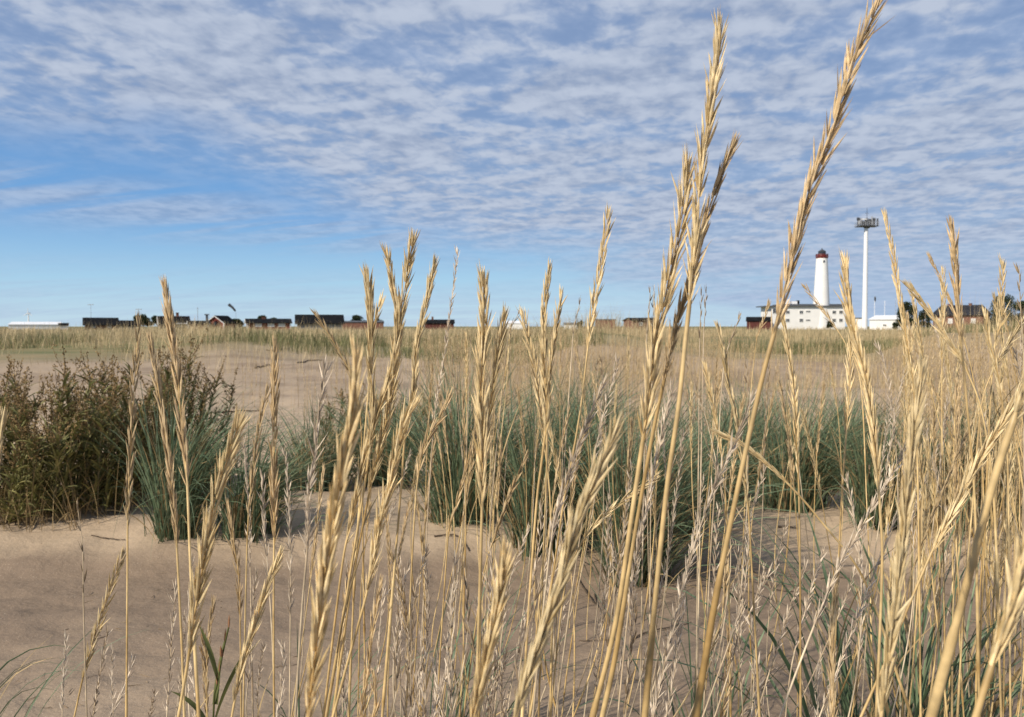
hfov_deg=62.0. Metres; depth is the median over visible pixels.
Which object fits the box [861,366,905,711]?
grass stalk
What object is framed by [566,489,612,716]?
grass stalk
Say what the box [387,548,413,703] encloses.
grass stalk
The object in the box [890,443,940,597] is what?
grass stalk
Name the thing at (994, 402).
grass stalk
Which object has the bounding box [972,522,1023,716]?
grass stalk
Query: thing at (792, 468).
grass stalk
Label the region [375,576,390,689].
grass stalk
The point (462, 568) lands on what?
grass stalk
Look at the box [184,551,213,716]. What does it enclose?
grass stalk
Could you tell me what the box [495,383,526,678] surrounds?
grass stalk
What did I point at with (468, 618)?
grass stalk
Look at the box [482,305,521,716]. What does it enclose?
grass stalk
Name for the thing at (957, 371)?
grass stalk
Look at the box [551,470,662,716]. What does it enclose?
grass stalk
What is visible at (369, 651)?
grass stalk
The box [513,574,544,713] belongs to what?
grass stalk
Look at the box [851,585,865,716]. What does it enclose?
grass stalk
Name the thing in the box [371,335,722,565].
grass clump
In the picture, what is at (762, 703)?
grass stalk
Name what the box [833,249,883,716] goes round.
grass stalk
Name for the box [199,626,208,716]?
grass stalk
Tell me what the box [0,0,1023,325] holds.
sky
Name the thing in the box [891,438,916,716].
grass stalk
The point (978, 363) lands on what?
dry grass
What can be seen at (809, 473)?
grass clump
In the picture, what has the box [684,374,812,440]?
grass clump
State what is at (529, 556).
grass stalk
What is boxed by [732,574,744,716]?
grass stalk
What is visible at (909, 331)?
grass stalk
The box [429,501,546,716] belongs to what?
grass stalk
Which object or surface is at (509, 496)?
grass stalk
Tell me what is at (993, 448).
grass stalk
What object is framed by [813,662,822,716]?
grass stalk
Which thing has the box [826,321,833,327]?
bush
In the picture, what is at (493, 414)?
grass stalk
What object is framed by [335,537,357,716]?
grass stalk
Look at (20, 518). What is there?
twig
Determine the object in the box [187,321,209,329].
shed
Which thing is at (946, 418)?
grass stalk
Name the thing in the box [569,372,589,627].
grass stalk
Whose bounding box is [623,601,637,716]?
grass stalk
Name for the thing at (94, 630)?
grass stalk
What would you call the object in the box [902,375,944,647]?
grass stalk
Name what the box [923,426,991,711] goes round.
grass stalk
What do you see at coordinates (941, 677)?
grass stalk
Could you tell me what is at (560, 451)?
grass stalk
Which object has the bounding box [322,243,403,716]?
grass stalk
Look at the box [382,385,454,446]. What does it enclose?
seeding bush
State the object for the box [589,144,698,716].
grass stalk
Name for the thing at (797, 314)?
pilot station
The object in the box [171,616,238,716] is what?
green weed
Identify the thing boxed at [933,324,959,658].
grass stalk
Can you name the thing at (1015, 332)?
grass stalk
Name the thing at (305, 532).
grass stalk
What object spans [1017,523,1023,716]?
grass stalk
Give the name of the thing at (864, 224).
radar mast
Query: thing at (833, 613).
grass stalk
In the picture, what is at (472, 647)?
grass stalk
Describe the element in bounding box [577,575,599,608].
twig
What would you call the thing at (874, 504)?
grass stalk
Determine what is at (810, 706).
grass stalk
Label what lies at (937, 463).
grass clump
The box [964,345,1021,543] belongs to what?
grass stalk
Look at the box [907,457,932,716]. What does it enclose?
grass stalk
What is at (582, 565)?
grass stalk
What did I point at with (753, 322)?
shed
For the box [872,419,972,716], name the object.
grass stalk
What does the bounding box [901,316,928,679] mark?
grass stalk
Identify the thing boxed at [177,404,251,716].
grass stalk
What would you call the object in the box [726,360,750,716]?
grass stalk
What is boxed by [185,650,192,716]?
grass stalk
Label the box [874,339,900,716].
grass stalk
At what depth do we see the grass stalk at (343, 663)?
1.36 m
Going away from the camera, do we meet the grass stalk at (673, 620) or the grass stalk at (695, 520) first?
the grass stalk at (673, 620)
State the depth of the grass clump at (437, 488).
3.84 m
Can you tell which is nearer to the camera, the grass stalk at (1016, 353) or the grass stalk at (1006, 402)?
the grass stalk at (1006, 402)
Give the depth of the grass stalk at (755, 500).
1.55 m
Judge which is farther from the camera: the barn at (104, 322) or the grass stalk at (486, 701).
the barn at (104, 322)
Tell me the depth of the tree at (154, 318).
253.54 m
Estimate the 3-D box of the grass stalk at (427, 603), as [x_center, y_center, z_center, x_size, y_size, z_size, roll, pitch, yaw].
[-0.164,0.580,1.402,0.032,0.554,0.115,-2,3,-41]
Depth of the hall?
241.33 m
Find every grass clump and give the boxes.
[0,624,147,716]
[63,369,316,551]
[136,408,357,544]
[232,392,396,492]
[253,628,475,716]
[277,376,468,489]
[302,338,578,530]
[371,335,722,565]
[372,379,584,513]
[396,543,594,716]
[446,351,848,607]
[498,354,681,457]
[504,386,702,533]
[571,547,815,716]
[589,473,1023,716]
[619,404,791,539]
[623,380,838,506]
[677,365,922,516]
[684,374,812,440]
[692,386,828,485]
[762,388,895,490]
[769,395,1013,540]
[789,384,903,457]
[808,367,1022,548]
[882,373,1022,536]
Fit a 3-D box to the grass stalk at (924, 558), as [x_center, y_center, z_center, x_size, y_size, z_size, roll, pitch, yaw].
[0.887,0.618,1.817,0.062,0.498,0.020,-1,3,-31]
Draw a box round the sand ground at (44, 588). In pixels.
[0,324,1023,716]
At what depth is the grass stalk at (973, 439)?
1.47 m
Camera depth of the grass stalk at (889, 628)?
1.69 m
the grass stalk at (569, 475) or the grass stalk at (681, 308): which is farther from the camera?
the grass stalk at (569, 475)
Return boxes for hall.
[295,314,344,329]
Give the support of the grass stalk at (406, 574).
on the sand ground at (44, 588)
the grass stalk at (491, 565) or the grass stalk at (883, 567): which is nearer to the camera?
the grass stalk at (491, 565)
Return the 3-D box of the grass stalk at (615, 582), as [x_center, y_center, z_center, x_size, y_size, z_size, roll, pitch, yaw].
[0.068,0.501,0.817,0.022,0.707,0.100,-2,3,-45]
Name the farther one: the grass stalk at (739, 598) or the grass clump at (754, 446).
the grass clump at (754, 446)
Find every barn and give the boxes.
[82,318,118,329]
[117,320,136,329]
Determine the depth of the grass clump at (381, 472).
4.79 m
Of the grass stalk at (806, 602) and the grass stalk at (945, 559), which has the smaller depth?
the grass stalk at (806, 602)
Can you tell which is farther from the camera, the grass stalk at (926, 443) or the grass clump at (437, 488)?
the grass clump at (437, 488)
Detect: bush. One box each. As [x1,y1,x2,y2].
[0,344,169,530]
[0,357,128,532]
[0,361,47,519]
[47,342,206,510]
[119,328,241,495]
[176,359,248,481]
[308,382,405,450]
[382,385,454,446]
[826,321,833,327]
[892,322,898,329]
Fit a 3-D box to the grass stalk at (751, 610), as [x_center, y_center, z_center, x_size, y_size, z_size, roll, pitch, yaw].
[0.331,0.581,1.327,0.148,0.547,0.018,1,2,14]
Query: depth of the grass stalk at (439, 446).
2.70 m
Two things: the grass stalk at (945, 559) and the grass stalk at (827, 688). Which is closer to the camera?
the grass stalk at (827, 688)
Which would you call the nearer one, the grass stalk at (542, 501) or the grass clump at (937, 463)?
the grass stalk at (542, 501)
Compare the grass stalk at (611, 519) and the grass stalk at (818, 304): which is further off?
the grass stalk at (611, 519)
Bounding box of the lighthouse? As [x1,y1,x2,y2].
[813,249,829,328]
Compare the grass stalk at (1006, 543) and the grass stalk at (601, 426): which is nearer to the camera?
the grass stalk at (601, 426)
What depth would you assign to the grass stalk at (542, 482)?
2.30 m
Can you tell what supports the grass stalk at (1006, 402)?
on the sand ground at (44, 588)
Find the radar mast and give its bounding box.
[855,217,878,329]
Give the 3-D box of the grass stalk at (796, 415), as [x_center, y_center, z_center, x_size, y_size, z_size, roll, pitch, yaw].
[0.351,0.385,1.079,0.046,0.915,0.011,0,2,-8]
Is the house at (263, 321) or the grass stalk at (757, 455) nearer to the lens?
the grass stalk at (757, 455)
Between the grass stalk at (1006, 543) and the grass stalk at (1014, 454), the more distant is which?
the grass stalk at (1014, 454)
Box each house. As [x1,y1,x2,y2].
[156,312,190,328]
[244,317,292,329]
[343,321,383,329]
[933,303,992,329]
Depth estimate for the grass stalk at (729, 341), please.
1.44 m
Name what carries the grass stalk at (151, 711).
on the sand ground at (44, 588)
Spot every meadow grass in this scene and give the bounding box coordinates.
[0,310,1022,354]
[0,319,1017,374]
[1,326,949,333]
[408,338,1018,413]
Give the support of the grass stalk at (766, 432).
on the sand ground at (44, 588)
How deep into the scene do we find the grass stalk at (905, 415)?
1.86 m
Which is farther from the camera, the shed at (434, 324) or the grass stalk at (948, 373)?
the shed at (434, 324)
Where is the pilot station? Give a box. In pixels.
[756,299,844,329]
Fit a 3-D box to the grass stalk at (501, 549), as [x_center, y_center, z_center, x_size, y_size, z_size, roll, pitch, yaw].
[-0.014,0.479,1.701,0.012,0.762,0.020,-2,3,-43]
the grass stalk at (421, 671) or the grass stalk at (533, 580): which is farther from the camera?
the grass stalk at (421, 671)
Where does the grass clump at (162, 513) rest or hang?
on the sand ground at (44, 588)
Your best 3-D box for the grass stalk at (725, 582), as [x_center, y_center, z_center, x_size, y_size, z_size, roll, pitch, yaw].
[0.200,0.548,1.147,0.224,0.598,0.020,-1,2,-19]
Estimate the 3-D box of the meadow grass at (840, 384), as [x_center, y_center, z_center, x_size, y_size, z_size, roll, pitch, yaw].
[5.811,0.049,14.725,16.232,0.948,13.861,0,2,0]
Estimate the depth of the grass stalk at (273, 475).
0.93 m
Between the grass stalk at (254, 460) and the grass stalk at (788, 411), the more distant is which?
the grass stalk at (788, 411)
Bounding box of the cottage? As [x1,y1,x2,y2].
[209,315,237,329]
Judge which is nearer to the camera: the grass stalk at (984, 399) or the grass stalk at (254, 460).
the grass stalk at (254, 460)
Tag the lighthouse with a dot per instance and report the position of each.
(821, 288)
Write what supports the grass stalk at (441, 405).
on the sand ground at (44, 588)
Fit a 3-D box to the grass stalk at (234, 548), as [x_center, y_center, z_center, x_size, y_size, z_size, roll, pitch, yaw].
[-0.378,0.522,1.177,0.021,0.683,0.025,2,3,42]
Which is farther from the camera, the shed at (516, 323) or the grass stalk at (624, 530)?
the shed at (516, 323)
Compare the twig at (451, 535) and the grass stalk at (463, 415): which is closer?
the grass stalk at (463, 415)
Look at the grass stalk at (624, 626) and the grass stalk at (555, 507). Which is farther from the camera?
the grass stalk at (555, 507)
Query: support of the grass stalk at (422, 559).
on the sand ground at (44, 588)
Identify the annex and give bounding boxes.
[855,318,861,328]
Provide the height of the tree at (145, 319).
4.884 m
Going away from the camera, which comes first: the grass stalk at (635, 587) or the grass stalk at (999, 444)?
the grass stalk at (635, 587)
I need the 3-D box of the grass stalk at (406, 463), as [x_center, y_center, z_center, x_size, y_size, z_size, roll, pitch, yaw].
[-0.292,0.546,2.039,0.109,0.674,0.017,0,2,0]
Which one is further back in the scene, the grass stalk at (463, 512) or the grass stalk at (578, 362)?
the grass stalk at (578, 362)
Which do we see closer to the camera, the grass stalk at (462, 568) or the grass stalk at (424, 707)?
the grass stalk at (424, 707)
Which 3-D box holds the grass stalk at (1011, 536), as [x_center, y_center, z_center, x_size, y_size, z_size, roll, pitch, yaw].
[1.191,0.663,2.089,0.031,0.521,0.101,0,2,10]
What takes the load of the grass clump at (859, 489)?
on the sand ground at (44, 588)
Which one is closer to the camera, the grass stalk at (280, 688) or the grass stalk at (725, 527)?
the grass stalk at (280, 688)
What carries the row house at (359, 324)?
on the sand ground at (44, 588)
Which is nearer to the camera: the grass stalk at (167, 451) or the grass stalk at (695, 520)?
the grass stalk at (167, 451)
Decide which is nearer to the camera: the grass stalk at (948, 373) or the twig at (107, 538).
the grass stalk at (948, 373)
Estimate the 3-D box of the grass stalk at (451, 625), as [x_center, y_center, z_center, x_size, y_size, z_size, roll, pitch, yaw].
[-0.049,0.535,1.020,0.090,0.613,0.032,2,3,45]
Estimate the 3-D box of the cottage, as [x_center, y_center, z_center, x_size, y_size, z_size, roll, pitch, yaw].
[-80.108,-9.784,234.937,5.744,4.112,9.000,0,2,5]
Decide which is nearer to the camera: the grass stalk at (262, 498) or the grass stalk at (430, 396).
the grass stalk at (262, 498)
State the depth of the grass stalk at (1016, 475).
2.04 m
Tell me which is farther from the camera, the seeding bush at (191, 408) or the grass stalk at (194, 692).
the seeding bush at (191, 408)
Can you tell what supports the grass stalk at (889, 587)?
on the sand ground at (44, 588)
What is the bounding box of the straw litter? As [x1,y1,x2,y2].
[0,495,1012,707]
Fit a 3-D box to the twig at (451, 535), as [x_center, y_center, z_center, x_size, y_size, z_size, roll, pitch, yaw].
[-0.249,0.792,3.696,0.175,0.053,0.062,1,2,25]
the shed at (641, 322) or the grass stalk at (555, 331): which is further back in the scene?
the shed at (641, 322)
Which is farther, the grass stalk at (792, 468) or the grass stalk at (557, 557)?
the grass stalk at (792, 468)
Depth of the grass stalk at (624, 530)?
1.36 m
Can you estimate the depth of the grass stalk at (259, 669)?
1.50 m
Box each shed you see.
[8,322,61,328]
[58,323,68,328]
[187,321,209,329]
[423,317,454,329]
[502,321,525,328]
[622,318,653,329]
[746,317,770,329]
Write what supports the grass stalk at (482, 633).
on the sand ground at (44, 588)
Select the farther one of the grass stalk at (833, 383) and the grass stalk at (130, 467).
the grass stalk at (833, 383)
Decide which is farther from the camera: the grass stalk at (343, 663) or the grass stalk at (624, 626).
the grass stalk at (343, 663)
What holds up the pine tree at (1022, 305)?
on the sand ground at (44, 588)
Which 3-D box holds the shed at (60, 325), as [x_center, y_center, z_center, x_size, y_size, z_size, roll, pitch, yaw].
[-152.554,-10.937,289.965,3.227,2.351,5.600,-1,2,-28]
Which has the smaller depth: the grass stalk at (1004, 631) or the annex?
the grass stalk at (1004, 631)
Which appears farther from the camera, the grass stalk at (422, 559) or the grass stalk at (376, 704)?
the grass stalk at (422, 559)
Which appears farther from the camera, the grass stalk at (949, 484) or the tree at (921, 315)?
the tree at (921, 315)
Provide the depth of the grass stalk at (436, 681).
1.20 m
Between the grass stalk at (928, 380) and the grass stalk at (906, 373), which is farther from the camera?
the grass stalk at (906, 373)
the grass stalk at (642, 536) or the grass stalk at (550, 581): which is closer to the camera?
the grass stalk at (550, 581)
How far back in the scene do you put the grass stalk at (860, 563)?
1.09 m
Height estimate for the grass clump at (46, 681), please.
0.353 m
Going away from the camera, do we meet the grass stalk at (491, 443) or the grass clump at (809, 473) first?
the grass stalk at (491, 443)
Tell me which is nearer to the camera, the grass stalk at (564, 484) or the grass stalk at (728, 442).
the grass stalk at (564, 484)
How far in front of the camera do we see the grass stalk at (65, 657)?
1.55 m
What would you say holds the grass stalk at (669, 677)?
on the sand ground at (44, 588)
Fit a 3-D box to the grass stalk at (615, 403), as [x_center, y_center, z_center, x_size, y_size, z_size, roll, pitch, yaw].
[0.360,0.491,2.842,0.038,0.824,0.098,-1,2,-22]
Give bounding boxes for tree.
[133,314,154,329]
[151,315,157,325]
[233,318,243,325]
[350,315,366,320]
[895,301,917,327]
[918,308,931,327]
[989,294,1015,322]
[1012,300,1023,321]
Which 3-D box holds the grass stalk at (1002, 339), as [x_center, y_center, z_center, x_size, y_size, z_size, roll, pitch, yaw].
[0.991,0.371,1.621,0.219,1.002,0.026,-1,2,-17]
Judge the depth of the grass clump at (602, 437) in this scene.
3.86 m
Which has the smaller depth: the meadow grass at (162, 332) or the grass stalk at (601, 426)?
the grass stalk at (601, 426)
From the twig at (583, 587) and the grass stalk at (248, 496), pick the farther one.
the twig at (583, 587)
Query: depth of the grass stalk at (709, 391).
1.32 m
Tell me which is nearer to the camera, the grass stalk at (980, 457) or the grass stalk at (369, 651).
the grass stalk at (980, 457)
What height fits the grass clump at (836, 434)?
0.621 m
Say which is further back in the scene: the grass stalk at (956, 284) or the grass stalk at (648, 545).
the grass stalk at (648, 545)
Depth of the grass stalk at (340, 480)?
0.49 m
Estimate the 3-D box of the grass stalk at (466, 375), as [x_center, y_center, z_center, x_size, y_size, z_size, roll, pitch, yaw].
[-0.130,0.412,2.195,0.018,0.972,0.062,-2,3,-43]
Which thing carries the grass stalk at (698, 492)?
on the sand ground at (44, 588)
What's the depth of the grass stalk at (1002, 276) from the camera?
1.32 m
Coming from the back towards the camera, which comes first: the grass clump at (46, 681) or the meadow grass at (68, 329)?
the meadow grass at (68, 329)
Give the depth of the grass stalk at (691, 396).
2.00 m
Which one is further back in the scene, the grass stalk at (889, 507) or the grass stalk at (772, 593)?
the grass stalk at (889, 507)
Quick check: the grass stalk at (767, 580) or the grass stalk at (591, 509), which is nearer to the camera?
the grass stalk at (767, 580)
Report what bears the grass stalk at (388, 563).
on the sand ground at (44, 588)
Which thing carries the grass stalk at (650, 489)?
on the sand ground at (44, 588)
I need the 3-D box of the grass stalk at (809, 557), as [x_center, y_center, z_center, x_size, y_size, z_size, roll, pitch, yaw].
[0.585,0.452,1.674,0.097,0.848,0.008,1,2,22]
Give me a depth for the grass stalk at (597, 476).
0.50 m
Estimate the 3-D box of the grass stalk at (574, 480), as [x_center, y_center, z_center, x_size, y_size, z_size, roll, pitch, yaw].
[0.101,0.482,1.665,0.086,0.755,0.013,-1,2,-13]
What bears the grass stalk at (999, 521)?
on the sand ground at (44, 588)
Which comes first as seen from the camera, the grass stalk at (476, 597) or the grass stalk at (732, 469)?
the grass stalk at (476, 597)
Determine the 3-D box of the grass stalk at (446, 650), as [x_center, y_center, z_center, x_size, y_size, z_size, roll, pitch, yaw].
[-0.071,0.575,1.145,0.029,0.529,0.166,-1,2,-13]
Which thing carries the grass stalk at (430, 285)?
on the sand ground at (44, 588)
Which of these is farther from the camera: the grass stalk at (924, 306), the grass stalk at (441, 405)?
the grass stalk at (441, 405)
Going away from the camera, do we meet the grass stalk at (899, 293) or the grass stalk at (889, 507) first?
the grass stalk at (899, 293)
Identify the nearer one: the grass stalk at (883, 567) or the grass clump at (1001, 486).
the grass stalk at (883, 567)
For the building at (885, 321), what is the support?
on the sand ground at (44, 588)
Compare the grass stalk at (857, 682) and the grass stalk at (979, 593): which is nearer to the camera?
the grass stalk at (857, 682)
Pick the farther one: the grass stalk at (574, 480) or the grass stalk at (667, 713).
the grass stalk at (574, 480)
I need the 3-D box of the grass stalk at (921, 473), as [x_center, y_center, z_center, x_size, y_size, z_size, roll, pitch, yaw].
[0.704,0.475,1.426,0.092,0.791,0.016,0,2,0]
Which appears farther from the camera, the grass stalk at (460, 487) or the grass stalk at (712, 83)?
the grass stalk at (460, 487)
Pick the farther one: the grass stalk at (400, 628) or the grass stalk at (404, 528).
the grass stalk at (404, 528)
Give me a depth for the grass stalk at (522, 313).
1.17 m
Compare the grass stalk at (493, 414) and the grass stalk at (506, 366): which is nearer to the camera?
the grass stalk at (493, 414)
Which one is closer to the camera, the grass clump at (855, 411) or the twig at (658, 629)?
the twig at (658, 629)
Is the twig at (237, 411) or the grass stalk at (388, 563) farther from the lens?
the twig at (237, 411)
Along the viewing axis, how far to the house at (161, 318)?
232.73 m
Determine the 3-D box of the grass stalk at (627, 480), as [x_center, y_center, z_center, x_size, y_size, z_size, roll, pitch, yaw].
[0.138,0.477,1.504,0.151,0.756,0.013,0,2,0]
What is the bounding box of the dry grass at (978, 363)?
[8,309,1023,578]
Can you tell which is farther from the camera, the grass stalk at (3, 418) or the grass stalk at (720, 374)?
the grass stalk at (720, 374)
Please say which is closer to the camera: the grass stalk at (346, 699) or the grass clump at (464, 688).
the grass stalk at (346, 699)
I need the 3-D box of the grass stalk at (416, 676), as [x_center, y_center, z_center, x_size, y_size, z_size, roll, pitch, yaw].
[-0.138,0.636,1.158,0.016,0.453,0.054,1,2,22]
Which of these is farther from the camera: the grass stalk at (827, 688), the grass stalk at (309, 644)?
the grass stalk at (309, 644)
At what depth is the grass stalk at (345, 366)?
1.34 m
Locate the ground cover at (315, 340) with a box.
[0,319,1023,364]
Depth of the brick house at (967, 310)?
237.00 m
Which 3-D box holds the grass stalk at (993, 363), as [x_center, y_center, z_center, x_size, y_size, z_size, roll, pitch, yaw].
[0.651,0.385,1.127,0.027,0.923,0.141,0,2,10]
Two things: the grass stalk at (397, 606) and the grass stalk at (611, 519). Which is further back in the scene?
the grass stalk at (611, 519)
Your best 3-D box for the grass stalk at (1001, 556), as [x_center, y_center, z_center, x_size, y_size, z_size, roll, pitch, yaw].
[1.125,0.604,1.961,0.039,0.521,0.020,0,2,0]
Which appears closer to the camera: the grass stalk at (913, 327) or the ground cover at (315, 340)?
the grass stalk at (913, 327)
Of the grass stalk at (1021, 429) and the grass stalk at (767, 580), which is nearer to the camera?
the grass stalk at (767, 580)
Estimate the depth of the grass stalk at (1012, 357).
1.89 m
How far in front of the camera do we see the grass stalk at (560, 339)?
2.71 m
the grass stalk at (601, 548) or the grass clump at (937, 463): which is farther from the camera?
the grass clump at (937, 463)
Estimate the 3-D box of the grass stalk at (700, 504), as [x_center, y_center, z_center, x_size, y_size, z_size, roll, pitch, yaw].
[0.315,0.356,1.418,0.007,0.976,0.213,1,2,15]
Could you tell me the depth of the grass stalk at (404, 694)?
0.93 m
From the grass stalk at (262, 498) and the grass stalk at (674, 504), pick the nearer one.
the grass stalk at (262, 498)
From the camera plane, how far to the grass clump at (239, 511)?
3.65 m
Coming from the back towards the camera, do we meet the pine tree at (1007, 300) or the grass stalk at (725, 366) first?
the pine tree at (1007, 300)
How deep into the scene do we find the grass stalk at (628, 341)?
3.10 m
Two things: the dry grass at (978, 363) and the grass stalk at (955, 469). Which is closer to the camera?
the grass stalk at (955, 469)
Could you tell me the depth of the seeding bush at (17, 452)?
3.83 m
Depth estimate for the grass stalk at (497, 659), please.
1.11 m
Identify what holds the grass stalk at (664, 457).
on the sand ground at (44, 588)
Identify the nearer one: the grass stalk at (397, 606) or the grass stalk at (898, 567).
the grass stalk at (898, 567)
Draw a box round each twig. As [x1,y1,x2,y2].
[0,510,47,524]
[91,535,125,539]
[216,409,259,412]
[434,534,468,550]
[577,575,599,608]
[635,623,687,638]
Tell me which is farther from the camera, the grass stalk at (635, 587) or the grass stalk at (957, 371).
the grass stalk at (957, 371)
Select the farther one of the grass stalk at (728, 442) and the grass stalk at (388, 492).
the grass stalk at (728, 442)
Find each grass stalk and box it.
[0,406,9,461]
[59,632,68,716]
[73,545,126,716]
[76,497,87,716]
[89,627,111,716]
[109,643,115,716]
[110,653,135,716]
[123,310,141,716]
[145,328,185,716]
[148,687,159,716]
[158,275,200,716]
[162,580,177,716]
[175,609,186,716]
[175,657,184,713]
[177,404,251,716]
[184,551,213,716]
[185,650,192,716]
[188,660,196,716]
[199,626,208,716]
[202,593,216,716]
[223,495,243,716]
[230,544,284,716]
[241,432,272,716]
[242,382,270,716]
[245,568,260,716]
[250,448,294,716]
[254,643,265,716]
[257,469,275,716]
[268,333,281,716]
[276,639,289,716]
[291,462,325,716]
[293,540,322,716]
[294,356,334,716]
[297,488,310,716]
[304,329,369,716]
[311,309,365,716]
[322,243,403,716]
[325,263,379,716]
[331,226,419,716]
[332,388,421,716]
[333,646,341,716]
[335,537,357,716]
[339,558,348,716]
[344,652,350,716]
[347,289,386,716]
[357,488,372,716]
[358,575,382,716]
[363,488,392,714]
[368,448,411,715]
[368,668,381,716]
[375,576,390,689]
[381,253,440,716]
[387,497,414,716]
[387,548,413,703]
[388,624,402,716]
[390,559,409,716]
[391,540,402,713]
[397,557,404,716]
[399,616,418,716]
[403,544,429,716]
[404,584,417,716]
[405,387,453,716]
[409,554,433,716]
[410,448,422,639]
[411,441,472,716]
[412,420,438,707]
[412,659,422,716]
[413,494,427,715]
[414,629,425,716]
[416,636,431,716]
[418,415,478,715]
[419,245,459,716]
[421,660,429,716]
[423,362,433,648]
[428,397,446,646]
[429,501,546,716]
[429,656,441,716]
[434,643,445,716]
[435,655,455,716]
[436,379,455,714]
[437,346,479,716]
[442,549,461,716]
[443,579,457,716]
[445,335,476,715]
[447,448,493,645]
[450,552,471,716]
[452,449,528,716]
[453,330,468,689]
[459,390,466,716]
[462,393,481,711]
[464,622,475,668]
[470,533,516,716]
[471,261,494,716]
[472,596,482,716]
[475,585,564,716]
[476,362,483,623]
[478,302,509,716]
[480,544,497,711]
[481,325,511,615]
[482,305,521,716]
[482,572,503,715]
[483,674,492,716]
[486,359,508,615]
[487,352,495,714]
[487,659,499,716]
[488,581,505,716]
[489,417,499,673]
[489,435,503,616]
[494,522,530,716]
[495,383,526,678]
[498,644,512,716]
[500,409,508,715]
[507,410,537,716]
[512,332,552,588]
[513,410,626,716]
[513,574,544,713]
[517,305,552,716]
[521,259,552,716]
[527,458,579,716]
[528,406,570,716]
[529,205,615,716]
[531,393,543,679]
[531,500,566,716]
[532,373,607,716]
[534,391,602,716]
[534,446,553,687]
[538,284,572,716]
[539,420,591,712]
[543,514,573,598]
[547,396,565,716]
[548,416,584,714]
[548,421,574,716]
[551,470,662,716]
[553,296,585,716]
[554,352,620,716]
[555,585,569,716]
[559,336,561,545]
[561,460,600,716]
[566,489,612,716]
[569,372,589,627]
[573,338,593,639]
[573,417,633,716]
[583,354,603,716]
[587,528,623,716]
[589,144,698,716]
[591,371,611,703]
[592,551,617,716]
[599,355,619,716]
[600,132,741,716]
[602,458,634,702]
[606,533,625,716]
[612,384,630,625]
[615,287,652,716]
[617,374,678,716]
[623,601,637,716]
[625,524,645,716]
[626,326,637,521]
[627,400,659,709]
[629,563,667,716]
[632,444,657,709]
[641,10,728,716]
[645,425,653,701]
[648,285,655,716]
[649,456,674,716]
[650,388,756,716]
[650,473,704,699]
[651,394,701,716]
[653,420,668,683]
[654,428,686,702]
[657,600,686,716]
[664,574,683,716]
[673,539,731,716]
[677,386,730,716]
[680,349,727,715]
[683,370,721,572]
[689,379,725,714]
[691,0,894,716]
[694,356,717,647]
[695,288,703,689]
[696,285,707,683]
[701,358,731,716]
[702,393,765,714]
[702,537,744,716]
[703,313,740,716]
[707,453,807,707]
[708,502,722,716]
[708,562,775,716]
[709,427,912,716]
[713,319,760,716]
[714,522,751,716]
[716,625,733,716]
[717,465,766,714]
[724,392,752,688]
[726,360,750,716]
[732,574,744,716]
[738,298,770,715]
[740,658,776,716]
[744,616,764,716]
[748,391,774,714]
[749,661,767,716]
[750,562,767,708]
[752,363,770,707]
[755,556,808,716]
[764,401,793,674]
[766,519,789,716]
[774,409,808,656]
[775,377,798,716]
[779,304,801,716]
[779,440,906,716]
[785,544,826,716]
[787,375,826,713]
[790,526,867,716]
[799,407,838,692]
[801,283,871,716]
[808,644,823,714]
[813,381,827,707]
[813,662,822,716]
[817,510,898,716]
[822,663,829,716]
[825,624,839,716]
[826,564,840,716]
[829,362,842,550]
[831,316,894,705]
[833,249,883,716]
[833,449,895,709]
[836,362,915,706]
[838,397,892,716]
[841,471,866,716]
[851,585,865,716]
[855,493,914,703]
[858,396,927,687]
[859,374,1022,716]
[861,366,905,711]
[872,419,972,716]
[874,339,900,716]
[877,349,927,716]
[881,208,923,716]
[884,532,899,708]
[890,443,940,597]
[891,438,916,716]
[896,325,918,626]
[897,499,960,716]
[899,279,1001,716]
[900,397,930,657]
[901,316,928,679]
[901,396,950,710]
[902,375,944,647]
[904,445,921,716]
[905,311,948,716]
[907,289,1023,659]
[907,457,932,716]
[909,333,995,629]
[910,409,947,716]
[911,360,917,678]
[921,434,940,706]
[922,546,933,671]
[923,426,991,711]
[925,357,1023,716]
[925,458,992,703]
[926,251,1012,713]
[928,536,945,684]
[930,402,937,684]
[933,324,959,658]
[938,265,947,716]
[939,316,959,703]
[945,215,980,716]
[945,440,954,709]
[950,399,980,716]
[953,314,974,691]
[953,376,964,716]
[953,379,964,715]
[956,316,1023,716]
[960,512,1002,709]
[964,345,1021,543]
[968,495,999,716]
[970,403,1006,694]
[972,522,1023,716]
[974,431,999,715]
[977,252,1009,696]
[981,304,1011,716]
[981,377,1010,712]
[984,453,1018,716]
[986,348,1023,715]
[986,361,1004,658]
[989,427,1021,709]
[991,291,1022,489]
[992,345,1023,715]
[992,351,1016,710]
[992,391,1021,551]
[992,517,1010,704]
[993,529,1013,634]
[998,401,1022,477]
[1002,305,1023,709]
[1002,440,1022,716]
[1013,263,1023,716]
[1016,534,1023,716]
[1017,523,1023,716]
[1019,323,1023,428]
[1019,403,1023,716]
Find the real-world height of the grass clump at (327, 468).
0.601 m
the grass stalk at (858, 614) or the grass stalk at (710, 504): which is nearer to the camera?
the grass stalk at (858, 614)
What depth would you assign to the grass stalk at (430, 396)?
2.04 m
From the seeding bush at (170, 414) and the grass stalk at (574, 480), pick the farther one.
the seeding bush at (170, 414)
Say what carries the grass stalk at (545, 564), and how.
on the sand ground at (44, 588)
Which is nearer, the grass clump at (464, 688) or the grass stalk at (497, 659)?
the grass stalk at (497, 659)
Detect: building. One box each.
[595,319,614,329]
[868,315,912,329]
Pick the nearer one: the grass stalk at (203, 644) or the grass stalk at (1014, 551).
the grass stalk at (203, 644)
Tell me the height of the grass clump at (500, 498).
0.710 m

